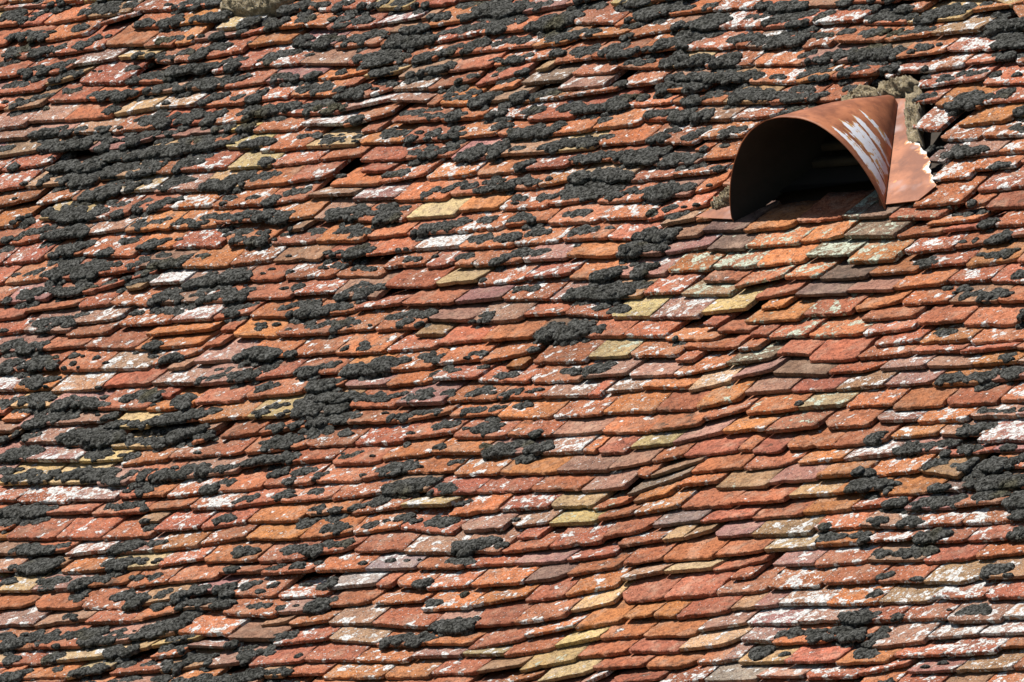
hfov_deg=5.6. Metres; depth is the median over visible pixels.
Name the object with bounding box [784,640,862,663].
clay tile
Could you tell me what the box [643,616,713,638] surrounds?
clay tile
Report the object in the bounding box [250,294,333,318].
clay tile
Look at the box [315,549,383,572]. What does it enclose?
clay tile
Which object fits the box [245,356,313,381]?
clay tile
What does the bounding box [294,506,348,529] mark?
moss cushion
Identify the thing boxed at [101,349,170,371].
clay tile
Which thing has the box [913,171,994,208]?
clay tile
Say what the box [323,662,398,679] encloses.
clay tile
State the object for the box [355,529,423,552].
clay tile
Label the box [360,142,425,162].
clay tile
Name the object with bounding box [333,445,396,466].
clay tile
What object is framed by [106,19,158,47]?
clay tile
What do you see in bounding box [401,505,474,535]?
clay tile
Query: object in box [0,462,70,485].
clay tile
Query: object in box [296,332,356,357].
clay tile
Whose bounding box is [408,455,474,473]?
clay tile
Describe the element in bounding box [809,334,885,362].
clay tile
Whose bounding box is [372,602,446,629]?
clay tile
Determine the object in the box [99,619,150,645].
clay tile
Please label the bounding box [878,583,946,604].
clay tile
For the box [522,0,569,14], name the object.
clay tile
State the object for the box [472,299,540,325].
clay tile
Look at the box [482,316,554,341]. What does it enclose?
clay tile
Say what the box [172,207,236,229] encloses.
clay tile
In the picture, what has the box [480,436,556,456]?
clay tile
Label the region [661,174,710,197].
clay tile
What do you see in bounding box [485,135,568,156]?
clay tile
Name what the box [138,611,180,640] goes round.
clay tile
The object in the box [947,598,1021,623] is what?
clay tile
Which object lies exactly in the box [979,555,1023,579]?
clay tile
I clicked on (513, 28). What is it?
clay tile
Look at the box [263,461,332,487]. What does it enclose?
clay tile
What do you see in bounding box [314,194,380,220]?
clay tile
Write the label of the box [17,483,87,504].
clay tile
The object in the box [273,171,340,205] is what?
clay tile
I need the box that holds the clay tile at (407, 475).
[380,473,450,494]
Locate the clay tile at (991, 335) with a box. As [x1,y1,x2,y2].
[971,326,1023,345]
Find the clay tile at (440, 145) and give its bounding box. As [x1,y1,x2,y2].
[406,138,474,159]
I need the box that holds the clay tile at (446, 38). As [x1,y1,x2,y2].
[433,18,488,44]
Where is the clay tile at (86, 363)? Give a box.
[59,347,121,371]
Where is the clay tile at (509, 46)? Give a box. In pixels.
[482,31,539,52]
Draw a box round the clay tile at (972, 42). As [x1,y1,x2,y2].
[947,30,995,51]
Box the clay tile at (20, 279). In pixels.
[5,259,57,285]
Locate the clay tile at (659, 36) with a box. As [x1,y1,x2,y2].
[641,32,676,53]
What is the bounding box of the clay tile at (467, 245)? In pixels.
[459,226,525,249]
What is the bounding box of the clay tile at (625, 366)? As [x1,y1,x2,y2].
[581,356,650,378]
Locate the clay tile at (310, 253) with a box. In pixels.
[273,243,339,262]
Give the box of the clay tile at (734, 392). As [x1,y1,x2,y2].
[696,373,766,409]
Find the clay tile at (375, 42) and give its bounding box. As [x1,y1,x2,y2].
[334,22,402,49]
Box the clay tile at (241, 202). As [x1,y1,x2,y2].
[212,186,282,209]
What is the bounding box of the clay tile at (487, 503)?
[448,492,517,516]
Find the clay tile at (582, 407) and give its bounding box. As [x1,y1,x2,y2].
[554,393,622,418]
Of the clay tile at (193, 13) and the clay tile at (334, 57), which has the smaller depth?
the clay tile at (334, 57)
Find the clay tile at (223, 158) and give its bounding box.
[180,147,250,172]
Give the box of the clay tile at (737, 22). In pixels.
[718,9,772,29]
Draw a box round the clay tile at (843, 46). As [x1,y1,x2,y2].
[801,43,869,64]
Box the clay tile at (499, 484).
[477,475,546,494]
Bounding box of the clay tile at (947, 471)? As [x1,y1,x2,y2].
[921,439,990,478]
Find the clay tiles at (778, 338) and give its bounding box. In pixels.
[0,0,1023,681]
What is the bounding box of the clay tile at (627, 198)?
[597,180,663,203]
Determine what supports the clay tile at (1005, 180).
on the clay tiles at (778, 338)
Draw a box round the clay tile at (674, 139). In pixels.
[652,122,719,145]
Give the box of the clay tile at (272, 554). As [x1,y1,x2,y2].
[258,540,323,563]
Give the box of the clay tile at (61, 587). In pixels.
[31,568,100,592]
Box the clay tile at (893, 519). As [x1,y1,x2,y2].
[860,505,929,528]
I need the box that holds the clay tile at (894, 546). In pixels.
[868,540,941,562]
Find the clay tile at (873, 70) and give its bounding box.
[831,61,892,79]
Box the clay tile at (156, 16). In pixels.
[131,10,191,28]
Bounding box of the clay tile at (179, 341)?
[135,327,221,351]
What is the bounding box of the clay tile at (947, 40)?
[896,33,966,58]
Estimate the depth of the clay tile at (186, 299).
29.14 m
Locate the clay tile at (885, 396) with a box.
[847,386,914,408]
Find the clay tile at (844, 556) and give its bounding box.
[815,542,889,567]
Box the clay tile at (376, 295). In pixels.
[335,266,405,299]
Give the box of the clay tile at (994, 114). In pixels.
[958,102,1023,127]
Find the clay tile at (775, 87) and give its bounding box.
[723,84,789,104]
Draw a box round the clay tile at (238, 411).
[198,398,268,422]
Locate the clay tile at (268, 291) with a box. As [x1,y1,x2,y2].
[246,278,312,300]
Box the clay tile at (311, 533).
[300,513,369,541]
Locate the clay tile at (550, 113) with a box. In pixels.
[527,94,598,121]
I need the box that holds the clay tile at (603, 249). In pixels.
[567,240,631,258]
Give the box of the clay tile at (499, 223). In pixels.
[455,209,521,233]
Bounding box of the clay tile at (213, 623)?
[178,609,256,637]
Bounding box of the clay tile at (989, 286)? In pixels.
[949,282,1017,304]
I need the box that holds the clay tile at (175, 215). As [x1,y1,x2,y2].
[125,209,191,232]
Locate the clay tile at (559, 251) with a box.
[523,241,584,262]
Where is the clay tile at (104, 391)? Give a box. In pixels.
[50,388,117,409]
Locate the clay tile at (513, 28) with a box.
[480,12,543,34]
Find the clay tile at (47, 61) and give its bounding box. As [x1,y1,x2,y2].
[20,52,88,78]
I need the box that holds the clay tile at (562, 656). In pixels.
[520,641,594,672]
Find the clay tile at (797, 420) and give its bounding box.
[765,408,840,433]
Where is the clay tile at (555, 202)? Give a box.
[549,184,595,206]
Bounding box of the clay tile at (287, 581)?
[234,573,306,597]
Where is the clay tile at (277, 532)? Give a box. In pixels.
[246,516,318,540]
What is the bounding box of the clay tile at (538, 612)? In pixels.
[514,593,588,624]
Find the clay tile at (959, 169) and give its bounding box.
[932,155,991,181]
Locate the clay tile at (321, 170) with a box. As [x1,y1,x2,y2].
[288,158,355,183]
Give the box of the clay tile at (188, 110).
[166,106,220,126]
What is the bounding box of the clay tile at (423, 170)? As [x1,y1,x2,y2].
[380,157,450,183]
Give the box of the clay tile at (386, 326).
[375,305,445,332]
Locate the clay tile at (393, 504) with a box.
[352,492,423,515]
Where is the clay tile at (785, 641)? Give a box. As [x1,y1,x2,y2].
[772,622,840,645]
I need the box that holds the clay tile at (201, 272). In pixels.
[190,264,259,278]
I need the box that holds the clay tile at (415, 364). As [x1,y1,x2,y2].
[390,345,454,372]
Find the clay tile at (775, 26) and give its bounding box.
[762,8,829,29]
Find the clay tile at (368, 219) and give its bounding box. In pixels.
[358,200,424,222]
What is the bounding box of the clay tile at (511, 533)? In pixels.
[468,524,528,554]
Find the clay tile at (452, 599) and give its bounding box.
[421,586,494,611]
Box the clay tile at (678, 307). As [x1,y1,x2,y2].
[650,294,719,319]
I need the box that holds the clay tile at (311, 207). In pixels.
[273,196,339,221]
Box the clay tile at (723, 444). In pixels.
[684,431,756,457]
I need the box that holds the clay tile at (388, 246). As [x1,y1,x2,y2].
[365,235,421,256]
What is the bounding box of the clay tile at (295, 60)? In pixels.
[255,43,313,67]
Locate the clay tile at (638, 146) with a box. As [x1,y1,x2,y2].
[611,143,677,163]
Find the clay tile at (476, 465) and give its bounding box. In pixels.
[454,455,517,476]
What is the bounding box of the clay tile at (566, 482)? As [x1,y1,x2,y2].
[531,473,599,491]
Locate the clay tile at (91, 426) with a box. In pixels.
[64,416,131,446]
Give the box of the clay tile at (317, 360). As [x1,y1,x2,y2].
[300,354,358,374]
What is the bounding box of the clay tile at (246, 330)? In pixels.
[234,318,288,338]
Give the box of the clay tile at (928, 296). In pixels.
[902,283,963,306]
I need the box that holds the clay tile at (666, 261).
[620,252,686,277]
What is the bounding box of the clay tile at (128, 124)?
[113,108,176,134]
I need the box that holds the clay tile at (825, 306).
[804,293,874,317]
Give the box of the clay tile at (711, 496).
[682,483,749,510]
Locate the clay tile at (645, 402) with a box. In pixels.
[604,390,675,414]
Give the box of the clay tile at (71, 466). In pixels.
[48,462,118,484]
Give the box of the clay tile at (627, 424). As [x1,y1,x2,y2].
[602,412,669,434]
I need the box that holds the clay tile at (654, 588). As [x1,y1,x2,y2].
[622,573,686,603]
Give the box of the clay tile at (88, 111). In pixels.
[65,98,133,122]
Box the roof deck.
[27,0,1005,681]
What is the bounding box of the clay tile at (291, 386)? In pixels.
[246,375,322,399]
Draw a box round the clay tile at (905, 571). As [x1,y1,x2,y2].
[878,562,942,583]
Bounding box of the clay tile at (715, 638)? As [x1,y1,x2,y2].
[679,625,755,650]
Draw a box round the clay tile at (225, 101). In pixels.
[198,83,266,107]
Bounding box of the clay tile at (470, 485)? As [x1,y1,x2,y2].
[431,473,494,496]
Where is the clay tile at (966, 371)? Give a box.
[932,365,1009,387]
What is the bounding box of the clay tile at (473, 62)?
[448,49,515,72]
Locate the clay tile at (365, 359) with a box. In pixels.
[339,352,400,371]
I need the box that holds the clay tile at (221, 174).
[198,169,260,191]
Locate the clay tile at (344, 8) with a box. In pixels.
[318,0,376,11]
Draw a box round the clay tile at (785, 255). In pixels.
[757,242,821,267]
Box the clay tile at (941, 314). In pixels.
[918,303,982,325]
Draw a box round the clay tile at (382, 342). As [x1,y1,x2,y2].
[335,330,413,355]
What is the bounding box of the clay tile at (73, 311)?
[23,306,88,333]
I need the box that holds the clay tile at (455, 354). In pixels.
[437,341,504,365]
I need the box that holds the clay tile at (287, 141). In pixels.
[260,126,334,152]
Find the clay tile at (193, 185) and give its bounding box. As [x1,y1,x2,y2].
[154,171,216,193]
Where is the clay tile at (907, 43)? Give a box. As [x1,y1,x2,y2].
[866,38,920,60]
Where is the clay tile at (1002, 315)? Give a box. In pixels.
[964,303,1023,327]
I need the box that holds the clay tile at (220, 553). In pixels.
[204,539,277,563]
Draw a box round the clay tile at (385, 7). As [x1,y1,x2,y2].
[376,0,416,11]
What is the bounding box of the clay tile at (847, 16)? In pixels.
[813,3,884,24]
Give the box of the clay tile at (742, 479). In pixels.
[716,466,787,490]
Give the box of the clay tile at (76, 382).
[51,371,120,393]
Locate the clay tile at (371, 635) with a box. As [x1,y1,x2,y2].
[329,625,397,644]
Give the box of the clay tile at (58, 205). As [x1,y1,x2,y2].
[39,199,105,220]
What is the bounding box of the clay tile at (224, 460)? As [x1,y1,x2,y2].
[178,453,257,479]
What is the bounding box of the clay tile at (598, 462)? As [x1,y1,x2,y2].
[557,452,621,472]
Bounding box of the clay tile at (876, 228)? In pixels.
[844,217,919,238]
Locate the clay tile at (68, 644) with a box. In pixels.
[32,622,104,649]
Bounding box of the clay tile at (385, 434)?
[355,419,427,447]
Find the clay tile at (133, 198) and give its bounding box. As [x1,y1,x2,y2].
[90,191,151,221]
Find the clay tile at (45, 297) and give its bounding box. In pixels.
[8,282,54,304]
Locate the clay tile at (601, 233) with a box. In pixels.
[563,220,626,241]
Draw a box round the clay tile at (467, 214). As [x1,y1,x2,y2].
[407,211,475,234]
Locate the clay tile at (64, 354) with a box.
[15,348,79,372]
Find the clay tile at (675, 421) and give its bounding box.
[650,406,718,431]
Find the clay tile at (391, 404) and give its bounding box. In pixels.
[350,386,415,408]
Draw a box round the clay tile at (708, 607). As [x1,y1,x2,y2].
[677,595,744,619]
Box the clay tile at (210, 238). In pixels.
[172,223,243,248]
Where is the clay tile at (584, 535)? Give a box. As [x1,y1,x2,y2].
[550,518,621,549]
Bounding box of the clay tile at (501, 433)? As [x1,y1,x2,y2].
[454,416,523,439]
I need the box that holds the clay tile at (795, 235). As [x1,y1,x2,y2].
[746,222,821,248]
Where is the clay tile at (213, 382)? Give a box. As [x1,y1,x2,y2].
[193,362,254,386]
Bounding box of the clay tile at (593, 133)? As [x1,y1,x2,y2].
[557,130,610,152]
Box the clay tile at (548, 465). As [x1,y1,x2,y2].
[500,454,576,475]
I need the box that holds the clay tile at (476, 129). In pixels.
[452,119,517,140]
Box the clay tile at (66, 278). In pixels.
[42,256,112,281]
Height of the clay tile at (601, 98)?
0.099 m
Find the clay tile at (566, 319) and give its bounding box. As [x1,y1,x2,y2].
[543,315,600,326]
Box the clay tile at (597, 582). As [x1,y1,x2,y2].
[565,564,640,596]
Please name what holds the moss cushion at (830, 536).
on the clay tiles at (778, 338)
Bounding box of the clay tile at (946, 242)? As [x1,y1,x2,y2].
[905,230,973,254]
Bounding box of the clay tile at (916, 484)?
[880,472,951,496]
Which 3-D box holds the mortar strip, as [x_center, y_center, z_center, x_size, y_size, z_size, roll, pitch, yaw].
[1.066,-0.588,27.934,0.058,0.216,0.296,0,-4,3]
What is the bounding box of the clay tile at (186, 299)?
[160,284,207,304]
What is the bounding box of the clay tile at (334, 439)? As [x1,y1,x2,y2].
[306,424,375,447]
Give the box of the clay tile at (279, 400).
[247,392,305,418]
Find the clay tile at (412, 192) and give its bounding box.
[394,170,467,202]
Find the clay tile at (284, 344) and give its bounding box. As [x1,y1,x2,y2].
[256,336,312,357]
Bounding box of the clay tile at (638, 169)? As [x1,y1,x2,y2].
[586,161,646,180]
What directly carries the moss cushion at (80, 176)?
on the clay tiles at (778, 338)
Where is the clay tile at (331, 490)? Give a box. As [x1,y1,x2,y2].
[281,482,346,502]
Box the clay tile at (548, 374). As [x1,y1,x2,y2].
[532,359,601,383]
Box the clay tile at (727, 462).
[691,452,757,473]
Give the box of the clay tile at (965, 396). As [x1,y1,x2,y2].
[947,379,1023,406]
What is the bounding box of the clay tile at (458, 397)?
[447,379,514,403]
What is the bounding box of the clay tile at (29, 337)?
[0,333,62,353]
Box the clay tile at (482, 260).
[473,245,537,267]
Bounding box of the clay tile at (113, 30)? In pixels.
[55,21,132,55]
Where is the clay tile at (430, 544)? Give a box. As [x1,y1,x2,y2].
[404,529,474,554]
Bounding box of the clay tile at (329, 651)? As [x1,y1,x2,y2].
[304,640,373,662]
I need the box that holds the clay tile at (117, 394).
[98,385,168,410]
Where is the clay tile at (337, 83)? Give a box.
[291,76,354,97]
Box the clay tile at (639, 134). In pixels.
[599,122,666,146]
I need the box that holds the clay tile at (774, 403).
[746,392,817,415]
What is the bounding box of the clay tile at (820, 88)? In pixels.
[769,79,837,105]
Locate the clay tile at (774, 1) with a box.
[763,0,809,10]
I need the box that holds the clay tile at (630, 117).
[593,105,659,130]
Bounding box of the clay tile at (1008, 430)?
[977,417,1023,442]
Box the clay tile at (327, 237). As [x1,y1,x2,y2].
[316,221,374,243]
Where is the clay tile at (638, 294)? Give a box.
[615,277,659,299]
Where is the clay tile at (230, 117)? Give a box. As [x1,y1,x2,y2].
[213,102,264,124]
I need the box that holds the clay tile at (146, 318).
[119,305,185,327]
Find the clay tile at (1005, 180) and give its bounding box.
[977,164,1023,192]
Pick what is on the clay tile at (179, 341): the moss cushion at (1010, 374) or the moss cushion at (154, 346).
the moss cushion at (154, 346)
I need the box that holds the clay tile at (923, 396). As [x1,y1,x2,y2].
[893,384,961,410]
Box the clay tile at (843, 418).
[826,406,892,429]
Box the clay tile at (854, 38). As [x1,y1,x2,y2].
[834,22,900,43]
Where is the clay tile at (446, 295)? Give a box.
[402,282,478,305]
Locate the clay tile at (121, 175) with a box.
[99,161,141,180]
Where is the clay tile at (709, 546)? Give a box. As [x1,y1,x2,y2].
[663,526,733,561]
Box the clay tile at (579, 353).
[533,339,607,365]
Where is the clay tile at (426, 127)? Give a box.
[405,121,469,142]
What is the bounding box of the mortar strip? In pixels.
[904,85,925,149]
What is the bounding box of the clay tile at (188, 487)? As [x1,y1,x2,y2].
[167,474,233,498]
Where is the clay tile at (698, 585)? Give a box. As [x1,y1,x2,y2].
[664,559,740,600]
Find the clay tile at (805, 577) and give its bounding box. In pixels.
[768,566,839,588]
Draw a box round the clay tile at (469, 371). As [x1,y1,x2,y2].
[432,359,508,380]
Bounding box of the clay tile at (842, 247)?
[806,237,870,257]
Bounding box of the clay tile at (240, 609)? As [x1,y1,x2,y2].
[223,584,294,618]
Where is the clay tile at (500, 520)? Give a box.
[462,510,525,532]
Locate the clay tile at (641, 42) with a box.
[591,34,657,59]
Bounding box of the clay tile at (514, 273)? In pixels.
[478,261,546,286]
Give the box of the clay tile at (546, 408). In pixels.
[498,398,573,419]
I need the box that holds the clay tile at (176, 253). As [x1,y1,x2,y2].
[140,248,200,268]
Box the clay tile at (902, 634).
[872,620,947,649]
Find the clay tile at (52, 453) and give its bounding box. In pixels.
[26,444,95,462]
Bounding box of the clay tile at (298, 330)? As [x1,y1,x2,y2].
[276,314,350,336]
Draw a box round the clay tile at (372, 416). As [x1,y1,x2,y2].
[347,406,419,424]
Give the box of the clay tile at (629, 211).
[600,200,660,220]
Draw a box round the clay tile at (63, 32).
[45,17,111,42]
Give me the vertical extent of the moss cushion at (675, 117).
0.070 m
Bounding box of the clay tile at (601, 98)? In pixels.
[582,85,653,114]
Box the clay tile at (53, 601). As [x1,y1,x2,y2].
[35,586,102,610]
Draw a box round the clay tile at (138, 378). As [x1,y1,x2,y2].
[104,362,174,388]
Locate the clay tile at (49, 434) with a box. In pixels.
[19,424,87,444]
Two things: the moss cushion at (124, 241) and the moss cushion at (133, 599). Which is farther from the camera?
the moss cushion at (124, 241)
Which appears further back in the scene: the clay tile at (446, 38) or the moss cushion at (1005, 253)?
the clay tile at (446, 38)
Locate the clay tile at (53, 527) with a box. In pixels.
[6,514,80,540]
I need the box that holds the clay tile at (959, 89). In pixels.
[935,80,1002,109]
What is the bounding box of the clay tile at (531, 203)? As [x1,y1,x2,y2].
[500,183,567,210]
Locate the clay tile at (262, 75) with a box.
[224,67,283,88]
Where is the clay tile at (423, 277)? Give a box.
[385,264,459,288]
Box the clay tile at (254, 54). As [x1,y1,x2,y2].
[211,44,279,73]
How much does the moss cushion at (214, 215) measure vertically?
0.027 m
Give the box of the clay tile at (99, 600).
[82,584,156,610]
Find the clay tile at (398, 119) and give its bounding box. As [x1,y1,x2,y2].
[391,103,456,123]
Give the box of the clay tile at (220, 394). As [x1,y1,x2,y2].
[195,380,263,405]
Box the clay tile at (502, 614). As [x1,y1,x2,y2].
[474,598,534,627]
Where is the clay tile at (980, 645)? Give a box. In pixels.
[944,635,1015,656]
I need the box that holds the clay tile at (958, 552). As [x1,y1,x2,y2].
[924,541,991,564]
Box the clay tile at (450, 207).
[406,195,473,220]
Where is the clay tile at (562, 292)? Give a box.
[551,276,619,301]
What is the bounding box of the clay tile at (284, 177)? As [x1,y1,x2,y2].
[243,164,307,189]
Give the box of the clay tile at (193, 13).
[179,6,232,26]
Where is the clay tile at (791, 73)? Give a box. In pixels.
[749,65,805,84]
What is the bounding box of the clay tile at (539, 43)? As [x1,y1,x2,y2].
[532,24,599,48]
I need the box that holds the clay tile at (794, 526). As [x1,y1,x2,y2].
[752,514,827,537]
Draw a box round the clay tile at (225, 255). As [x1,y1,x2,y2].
[182,243,248,268]
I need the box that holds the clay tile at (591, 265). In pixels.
[570,257,627,279]
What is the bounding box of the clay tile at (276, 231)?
[227,220,299,245]
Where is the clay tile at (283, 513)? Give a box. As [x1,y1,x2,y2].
[248,500,323,523]
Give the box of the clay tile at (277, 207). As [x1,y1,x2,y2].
[215,203,286,223]
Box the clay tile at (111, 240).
[83,230,156,257]
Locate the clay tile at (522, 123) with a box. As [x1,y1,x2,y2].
[498,118,561,136]
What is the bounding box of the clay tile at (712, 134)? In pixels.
[701,118,770,139]
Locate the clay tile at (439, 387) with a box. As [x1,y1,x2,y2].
[395,380,471,405]
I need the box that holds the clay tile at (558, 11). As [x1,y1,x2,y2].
[533,0,596,28]
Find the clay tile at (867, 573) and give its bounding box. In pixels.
[823,562,896,584]
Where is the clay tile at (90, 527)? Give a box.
[56,513,133,540]
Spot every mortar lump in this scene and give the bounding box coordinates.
[709,185,729,209]
[841,84,875,100]
[870,75,926,98]
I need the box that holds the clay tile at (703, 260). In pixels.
[668,249,729,272]
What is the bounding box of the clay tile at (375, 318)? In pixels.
[336,306,398,333]
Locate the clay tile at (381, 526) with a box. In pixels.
[353,507,425,535]
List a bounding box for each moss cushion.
[0,9,27,21]
[0,53,20,66]
[0,337,50,357]
[0,355,60,378]
[0,391,110,433]
[0,444,45,465]
[0,466,24,475]
[0,502,58,526]
[0,580,263,655]
[0,668,33,681]
[1,46,31,56]
[1,468,43,484]
[2,80,29,88]
[2,654,22,665]
[4,29,49,46]
[7,556,65,578]
[8,99,30,116]
[8,542,71,560]
[9,213,35,228]
[11,15,37,25]
[12,430,42,442]
[13,282,98,309]
[17,58,76,82]
[18,223,57,237]
[18,374,61,392]
[26,43,66,61]
[27,124,68,142]
[27,468,61,485]
[30,92,55,101]
[31,315,73,327]
[35,575,72,592]
[36,125,112,159]
[39,223,89,248]
[39,258,122,286]
[40,651,66,665]
[42,0,71,13]
[43,126,235,205]
[47,239,96,267]
[48,205,109,225]
[53,465,126,486]
[54,419,133,462]
[58,67,84,78]
[62,86,82,94]
[67,574,110,593]
[67,665,110,681]
[71,23,89,31]
[71,39,94,50]
[77,0,123,17]
[86,89,138,104]
[100,556,149,577]
[102,644,141,668]
[105,539,168,558]
[109,588,173,611]
[111,499,146,510]
[116,253,193,293]
[117,452,141,461]
[118,237,139,244]
[118,387,165,403]
[123,179,152,193]
[124,406,222,452]
[124,462,238,490]
[125,56,249,88]
[125,255,151,270]
[128,572,163,581]
[129,196,184,218]
[131,197,153,208]
[133,100,228,144]
[133,485,153,497]
[134,18,155,28]
[135,237,172,253]
[136,82,178,101]
[139,518,159,531]
[141,340,163,353]
[146,267,253,310]
[149,286,256,316]
[149,601,170,611]
[154,35,184,45]
[155,13,185,32]
[157,176,197,192]
[158,352,184,365]
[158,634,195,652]
[169,392,197,410]
[169,583,211,606]
[170,0,221,14]
[170,153,214,178]
[170,217,195,225]
[172,73,252,98]
[176,647,219,664]
[179,10,233,31]
[185,666,294,681]
[187,219,209,231]
[188,42,233,63]
[197,91,231,106]
[198,170,282,195]
[198,478,237,494]
[199,212,229,219]
[205,345,284,389]
[208,598,238,609]
[211,513,237,525]
[216,213,235,233]
[221,301,259,313]
[222,60,242,76]
[222,228,254,236]
[222,565,240,573]
[224,310,249,323]
[230,122,256,141]
[230,545,261,558]
[231,493,260,503]
[234,208,280,215]
[235,16,278,37]
[236,650,257,666]
[237,136,277,152]
[239,450,301,472]
[241,98,337,123]
[243,233,271,250]
[244,87,269,107]
[246,602,273,609]
[250,210,295,228]
[253,381,280,393]
[256,33,315,66]
[257,156,275,168]
[258,432,305,452]
[260,194,281,209]
[262,16,291,32]
[264,377,409,438]
[266,466,290,478]
[267,629,299,649]
[269,72,304,87]
[271,488,296,501]
[276,0,331,17]
[276,280,387,324]
[279,543,307,555]
[282,185,312,196]
[290,466,318,476]
[293,360,342,381]
[294,13,316,23]
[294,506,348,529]
[295,80,334,96]
[296,131,334,139]
[298,33,346,51]
[298,537,355,561]
[302,596,338,614]
[304,316,361,339]
[315,576,338,590]
[318,103,347,117]
[318,136,346,147]
[319,521,352,535]
[323,203,371,226]
[326,14,355,23]
[330,0,355,15]
[331,83,372,93]
[332,89,364,100]
[332,223,372,238]
[334,242,376,265]
[338,355,411,380]
[338,450,364,458]
[342,29,388,43]
[343,114,364,125]
[344,1,370,15]
[347,475,443,512]
[350,14,375,25]
[351,23,438,70]
[366,0,413,15]
[366,202,411,215]
[367,66,398,85]
[371,209,402,229]
[374,459,423,477]
[379,129,412,138]
[379,616,481,649]
[381,168,410,177]
[384,308,438,320]
[386,408,442,423]
[392,512,416,523]
[395,317,415,328]
[399,108,425,115]
[401,392,434,404]
[403,60,457,84]
[407,131,468,166]
[409,216,472,241]
[410,1,432,14]
[411,51,437,67]
[417,351,445,364]
[418,109,467,126]
[420,180,478,200]
[423,515,460,528]
[426,10,451,21]
[428,365,461,376]
[430,420,461,430]
[434,482,458,495]
[436,42,465,61]
[437,0,530,34]
[443,88,482,100]
[444,555,476,567]
[446,78,469,92]
[451,535,503,558]
[453,140,511,165]
[459,36,492,55]
[459,406,487,416]
[462,422,506,437]
[464,385,495,396]
[466,91,503,110]
[467,232,494,244]
[468,310,495,328]
[472,174,542,195]
[478,428,554,464]
[481,175,506,184]
[483,108,514,123]
[488,247,551,271]
[490,121,514,130]
[493,231,522,242]
[493,371,519,379]
[496,54,525,72]
[497,87,565,109]
[497,387,524,400]
[502,35,532,44]
[502,121,567,142]
[506,211,545,230]
[512,158,536,172]
[512,284,540,292]
[519,105,547,117]
[523,9,588,43]
[523,227,552,237]
[526,0,553,12]
[533,318,606,349]
[536,133,614,154]
[536,167,635,202]
[548,43,601,57]
[555,93,650,119]
[559,367,582,373]
[561,261,660,306]
[562,208,593,217]
[566,0,608,11]
[566,224,600,236]
[568,150,617,164]
[581,360,617,377]
[589,265,628,284]
[597,32,639,64]
[606,304,631,313]
[612,80,627,87]
[612,145,708,171]
[614,0,696,29]
[615,226,682,264]
[623,57,656,65]
[634,180,697,205]
[640,12,733,58]
[642,106,715,127]
[645,132,671,144]
[653,69,765,98]
[658,51,744,72]
[664,210,689,219]
[679,91,731,108]
[680,125,712,140]
[717,125,747,139]
[722,73,831,115]
[726,31,765,46]
[748,645,777,660]
[750,30,834,53]
[753,0,809,15]
[760,8,819,27]
[773,609,891,658]
[784,10,836,32]
[796,68,831,79]
[804,43,907,86]
[814,531,848,542]
[835,0,898,13]
[843,476,902,499]
[848,531,871,549]
[850,465,876,477]
[857,26,892,38]
[863,4,918,23]
[863,430,888,445]
[871,544,940,558]
[879,453,1023,514]
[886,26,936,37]
[892,438,964,458]
[895,515,924,528]
[906,43,934,53]
[912,91,937,102]
[912,255,938,268]
[912,527,954,547]
[913,1,993,27]
[922,449,951,470]
[933,328,958,336]
[933,368,1001,391]
[939,145,990,159]
[942,89,1012,116]
[952,199,991,216]
[954,603,992,615]
[955,422,997,436]
[956,444,983,455]
[957,288,1014,303]
[976,217,1000,232]
[976,247,1021,258]
[976,406,1016,413]
[979,562,1014,579]
[980,16,1023,61]
[983,229,1017,244]
[998,366,1023,385]
[1005,525,1023,541]
[1006,509,1023,520]
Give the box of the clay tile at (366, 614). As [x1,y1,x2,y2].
[329,603,394,625]
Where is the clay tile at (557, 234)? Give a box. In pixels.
[515,223,578,246]
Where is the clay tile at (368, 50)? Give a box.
[347,46,406,65]
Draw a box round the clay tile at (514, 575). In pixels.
[471,565,542,587]
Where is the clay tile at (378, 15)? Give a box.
[326,9,389,29]
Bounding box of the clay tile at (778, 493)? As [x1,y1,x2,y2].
[731,483,803,505]
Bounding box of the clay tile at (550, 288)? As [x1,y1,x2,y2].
[502,275,571,301]
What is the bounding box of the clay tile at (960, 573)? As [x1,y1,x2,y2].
[923,557,1000,584]
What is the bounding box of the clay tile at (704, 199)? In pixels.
[648,185,726,221]
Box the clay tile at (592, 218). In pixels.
[548,200,616,225]
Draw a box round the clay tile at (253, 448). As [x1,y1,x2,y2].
[245,429,310,454]
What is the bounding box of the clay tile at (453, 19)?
[429,1,476,27]
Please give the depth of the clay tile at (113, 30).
30.81 m
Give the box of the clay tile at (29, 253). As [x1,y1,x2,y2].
[4,239,64,265]
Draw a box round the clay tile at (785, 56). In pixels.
[754,47,810,66]
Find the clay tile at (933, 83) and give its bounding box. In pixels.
[918,61,1006,88]
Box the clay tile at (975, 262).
[966,237,1023,268]
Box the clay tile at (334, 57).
[300,48,357,65]
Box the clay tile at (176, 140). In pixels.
[142,139,183,160]
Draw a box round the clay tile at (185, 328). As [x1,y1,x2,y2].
[146,320,225,336]
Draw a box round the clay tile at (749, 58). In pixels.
[705,48,763,68]
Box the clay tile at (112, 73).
[80,58,155,85]
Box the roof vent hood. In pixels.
[696,95,936,221]
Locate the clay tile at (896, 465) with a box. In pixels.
[873,453,938,477]
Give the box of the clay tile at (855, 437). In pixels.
[833,420,908,448]
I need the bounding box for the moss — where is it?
[0,0,1023,681]
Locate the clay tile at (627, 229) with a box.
[608,219,666,240]
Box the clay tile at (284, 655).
[249,641,323,667]
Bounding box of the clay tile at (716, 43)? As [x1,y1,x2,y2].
[686,29,755,50]
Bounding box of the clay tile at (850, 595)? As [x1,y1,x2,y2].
[826,582,898,606]
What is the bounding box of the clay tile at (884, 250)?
[847,237,920,264]
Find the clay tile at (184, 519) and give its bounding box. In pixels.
[154,508,220,531]
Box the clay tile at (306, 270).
[286,256,361,279]
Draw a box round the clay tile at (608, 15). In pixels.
[574,0,629,24]

